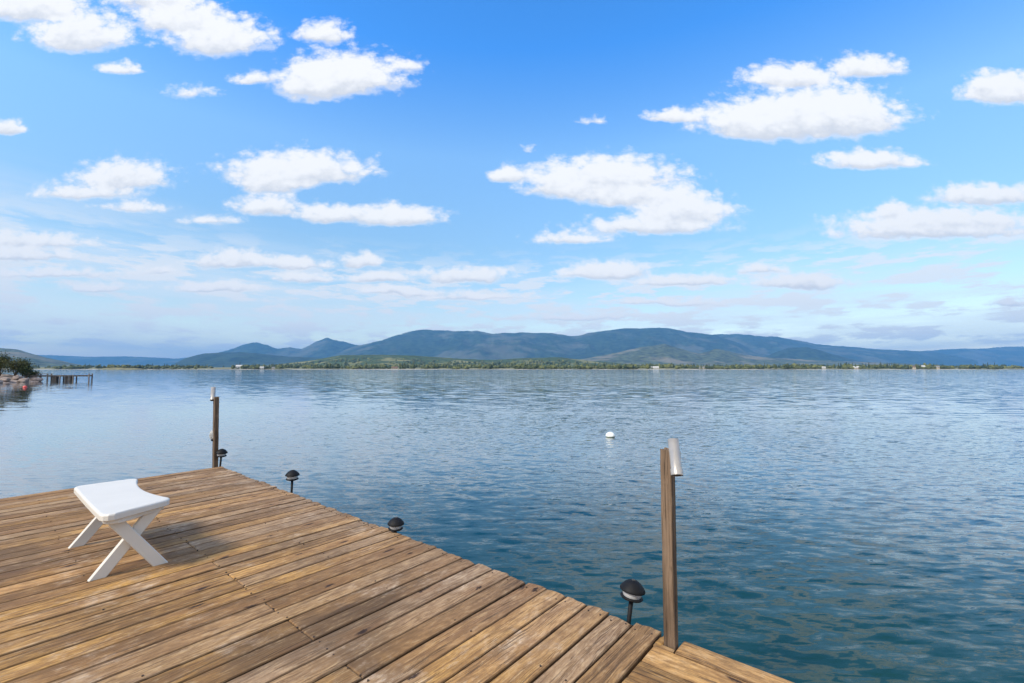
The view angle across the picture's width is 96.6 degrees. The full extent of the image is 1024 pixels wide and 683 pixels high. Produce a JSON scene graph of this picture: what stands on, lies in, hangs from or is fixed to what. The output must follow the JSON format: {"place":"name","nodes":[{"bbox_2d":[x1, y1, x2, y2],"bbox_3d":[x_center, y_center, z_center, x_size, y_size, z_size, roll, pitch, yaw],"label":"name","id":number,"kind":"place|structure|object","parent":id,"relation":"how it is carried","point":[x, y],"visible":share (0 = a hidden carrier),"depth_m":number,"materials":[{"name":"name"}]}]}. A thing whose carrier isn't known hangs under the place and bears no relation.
{"place":"outdoors","nodes":[
{"label":"outdoors","id":0,"kind":"place"},
{"bbox_2d":[0,374,37,382],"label":"terrain left bank","id":1,"kind":"structure","parent":0,"point":[8,376],"depth_m":64.26,"materials":[{"name":"grey stone"}]},
{"bbox_2d":[0,378,10,381],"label":"boulder","id":2,"kind":"object","parent":1,"relation":"on","point":[6,379],"visible":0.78,"depth_m":61.15,"materials":[{"name":"grey stone"}]},
{"bbox_2d":[0,355,12,375],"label":"shrub","id":3,"kind":"object","parent":1,"relation":"on","point":[3,363],"visible":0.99,"depth_m":64.48,"materials":[{"name":"green plant"}]},
{"bbox_2d":[0,350,20,368],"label":"shrub","id":4,"kind":"object","parent":1,"relation":"on","point":[6,357],"visible":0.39,"depth_m":66.74,"materials":[{"name":"green plant"}]},
{"bbox_2d":[12,375,22,379],"bbox_3d":[-69.498,5.110,64.163,0.979,0.909,1.250,1,-3,-11],"label":"boulder","id":5,"kind":"object","parent":1,"relation":"on","point":[17,377],"visible":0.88,"depth_m":63.78,"materials":[{"name":"grey stone"}]},
{"bbox_2d":[5,357,30,375],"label":"shrub","id":6,"kind":"object","parent":1,"relation":"on","point":[12,367],"visible":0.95,"depth_m":65.73,"materials":[{"name":"green plant"}]},
{"bbox_2d":[17,378,28,381],"bbox_3d":[-67.462,5.479,62.924,1.351,0.861,1.138,0,-3,-8],"label":"boulder","id":7,"kind":"object","parent":1,"relation":"on","point":[23,380],"visible":0.73,"depth_m":62.62,"materials":[{"name":"grey stone"}]},
{"bbox_2d":[16,365,33,377],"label":"shrub","id":8,"kind":"object","parent":1,"relation":"on","point":[26,370],"visible":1,"depth_m":65.86,"materials":[{"name":"green plant"}]},
{"bbox_2d":[18,357,34,375],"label":"shrub","id":9,"kind":"object","parent":1,"relation":"on","point":[26,363],"visible":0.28,"depth_m":68.00,"materials":[{"name":"green plant"}]},
{"bbox_2d":[27,370,42,377],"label":"shrub","id":10,"kind":"object","parent":1,"relation":"on","point":[36,372],"visible":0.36,"depth_m":69.52,"materials":[{"name":"green plant"}]},
{"bbox_2d":[30,377,42,381],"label":"boulder","id":11,"kind":"object","parent":1,"relation":"on","point":[39,379],"visible":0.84,"depth_m":66.15,"materials":[{"name":"grey stone"}]},
{"bbox_2d":[0,348,82,366],"bbox_3d":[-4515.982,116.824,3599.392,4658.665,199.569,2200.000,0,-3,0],"label":"hill","id":12,"kind":"structure","parent":0,"point":[40,361],"depth_m":3105.88,"materials":[{"name":"blue"}]},
{"bbox_2d":[39,355,184,366],"bbox_3d":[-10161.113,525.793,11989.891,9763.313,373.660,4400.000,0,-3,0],"label":"mountain","id":13,"kind":"structure","parent":0,"point":[118,360],"depth_m":11006.26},
{"bbox_2d":[97,368,147,369],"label":"hill islet","id":14,"kind":"object","parent":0,"point":[122,369],"visible":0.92,"depth_m":886.50,"materials":[{"name":"beige sand"}]},
{"bbox_2d":[95,364,143,368],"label":"islet woods","id":15,"kind":"object","parent":14,"relation":"on","point":[121,366],"visible":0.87,"depth_m":898.40,"materials":[{"name":"green plant"}]},
{"bbox_2d":[172,352,320,366],"bbox_3d":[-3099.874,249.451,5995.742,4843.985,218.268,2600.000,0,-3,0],"label":"hill","id":16,"kind":"structure","parent":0,"point":[227,359],"depth_m":5371.64,"materials":[{"name":"blue"}]},
{"bbox_2d":[219,338,358,357],"bbox_3d":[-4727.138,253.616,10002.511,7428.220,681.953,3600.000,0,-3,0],"label":"mountain twin peaks","id":17,"kind":"object","parent":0,"point":[324,347],"visible":0.15,"depth_m":9343.06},
{"bbox_2d":[266,355,640,366],"bbox_3d":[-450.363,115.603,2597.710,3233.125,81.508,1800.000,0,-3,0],"label":"hill green foothill","id":18,"kind":"structure","parent":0,"point":[385,359],"depth_m":2308.14,"materials":[{"name":"grass"},{"name":"leaf"}]},
{"bbox_2d":[261,357,620,366],"bbox_3d":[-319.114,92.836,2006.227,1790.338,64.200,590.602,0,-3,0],"label":"foothill woods","id":19,"kind":"object","parent":18,"relation":"on","point":[513,362],"visible":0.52,"depth_m":2070.57,"materials":[{"name":"green plant"}]},
{"bbox_2d":[0,369,1023,682],"bbox_3d":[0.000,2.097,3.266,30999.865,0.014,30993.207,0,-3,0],"label":"water","id":20,"kind":"structure","parent":0,"point":[848,525],"depth_m":8.27,"materials":[{"name":"blue liquid"}]},
{"bbox_2d":[23,373,92,380],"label":"jetty","id":21,"kind":"object","parent":20,"relation":"in","point":[58,377],"visible":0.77,"depth_m":70.12,"materials":[{"name":"wood"}]},
{"bbox_2d":[0,466,793,682],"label":"dock","id":22,"kind":"object","parent":20,"relation":"in","point":[253,581],"visible":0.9,"depth_m":2.56,"materials":[{"name":"brown wood"}]},
{"bbox_2d":[68,479,169,581],"bbox_3d":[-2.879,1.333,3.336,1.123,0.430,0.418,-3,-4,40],"label":"stool","id":23,"kind":"object","parent":22,"relation":"on","point":[115,506],"visible":1,"depth_m":3.11,"materials":[{"name":"white plastic"}]},
{"bbox_2d":[209,387,218,467],"bbox_3d":[-4.142,1.929,6.307,0.181,2.594,0.124,0,-3,3],"label":"mooring post","id":24,"kind":"object","parent":22,"relation":"attached to","point":[214,435],"visible":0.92,"depth_m":6.32,"materials":[{"name":"wood"}]},
{"bbox_2d":[215,449,227,466],"bbox_3d":[-4.037,1.676,6.322,0.147,0.383,0.147,5,-2,0],"label":"path light","id":25,"kind":"object","parent":22,"relation":"attached to","point":[220,453],"visible":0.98,"depth_m":6.29,"materials":[{"name":"black plastic"}]},
{"bbox_2d":[285,470,299,492],"bbox_3d":[-2.418,1.610,5.012,0.147,0.398,0.147,1,-3,0],"label":"path light","id":26,"kind":"object","parent":22,"relation":"attached to","point":[291,475],"visible":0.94,"depth_m":4.98,"materials":[{"name":"black plastic"}]},
{"bbox_2d":[387,517,403,531],"bbox_3d":[-0.971,1.632,3.790,0.136,0.341,0.136,3,-2,0],"label":"path light","id":27,"kind":"object","parent":22,"relation":"attached to","point":[395,524],"visible":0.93,"depth_m":3.75,"materials":[{"name":"black plastic"}]},
{"bbox_2d":[620,579,645,624],"bbox_3d":[0.632,1.481,2.458,0.136,0.386,0.136,9,-6,1],"label":"path light","id":28,"kind":"object","parent":22,"relation":"attached to","point":[633,591],"visible":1,"depth_m":2.44,"materials":[{"name":"black plastic"}]},
{"bbox_2d":[660,438,682,651],"bbox_3d":[0.788,1.730,2.192,0.102,2.506,0.151,-1,-4,15],"label":"mooring post","id":29,"kind":"object","parent":22,"relation":"attached to","point":[670,464],"visible":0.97,"depth_m":2.25,"materials":[{"name":"wood"}]},
{"bbox_2d":[605,431,614,436],"bbox_3d":[2.740,2.619,12.737,0.260,0.234,0.260,0,-3,0],"label":"mooring buoy","id":30,"kind":"object","parent":20,"relation":"on","point":[610,434],"visible":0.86,"depth_m":12.65,"materials":[{"name":"plastic"}]},
{"bbox_2d":[0,0,1023,358],"label":"sky","id":31,"kind":"structure","parent":0,"point":[179,178],"materials":[{"name":"blue"}]},
{"bbox_2d":[2,367,1023,369],"bbox_3d":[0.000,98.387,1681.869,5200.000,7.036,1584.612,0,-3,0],"label":"shore","id":32,"kind":"structure","parent":0,"point":[520,369],"depth_m":1010.19,"materials":[{"name":"green plant"}]},
{"bbox_2d":[5,361,1023,368],"bbox_3d":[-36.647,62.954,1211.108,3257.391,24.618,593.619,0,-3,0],"label":"woods","id":33,"kind":"object","parent":32,"relation":"on","point":[609,366],"visible":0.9,"depth_m":988.67,"materials":[{"name":"green plant"}]},
{"bbox_2d":[326,328,768,359],"bbox_3d":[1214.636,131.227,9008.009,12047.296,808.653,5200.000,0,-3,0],"label":"mountain","id":34,"kind":"structure","parent":0,"point":[479,345],"depth_m":7983.30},
{"bbox_2d":[579,344,927,366],"bbox_3d":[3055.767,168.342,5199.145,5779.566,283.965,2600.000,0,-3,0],"label":"pale hill","id":35,"kind":"structure","parent":0,"point":[661,354],"depth_m":4692.94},
{"bbox_2d":[766,347,859,361],"bbox_3d":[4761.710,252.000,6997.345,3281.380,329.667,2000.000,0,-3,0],"label":"dark hill","id":36,"kind":"structure","parent":0,"point":[805,353],"depth_m":6698.17,"materials":[{"name":"blue"}]},
{"bbox_2d":[714,334,977,365],"bbox_3d":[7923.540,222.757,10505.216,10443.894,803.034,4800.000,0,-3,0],"label":"mountain","id":37,"kind":"structure","parent":0,"point":[769,345],"depth_m":9474.51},
{"bbox_2d":[924,346,1023,366],"bbox_3d":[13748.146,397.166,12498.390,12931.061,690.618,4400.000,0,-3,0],"label":"mountain","id":38,"kind":"structure","parent":0,"point":[1007,356],"depth_m":11518.58,"materials":[{"name":"blue"}]}
]}

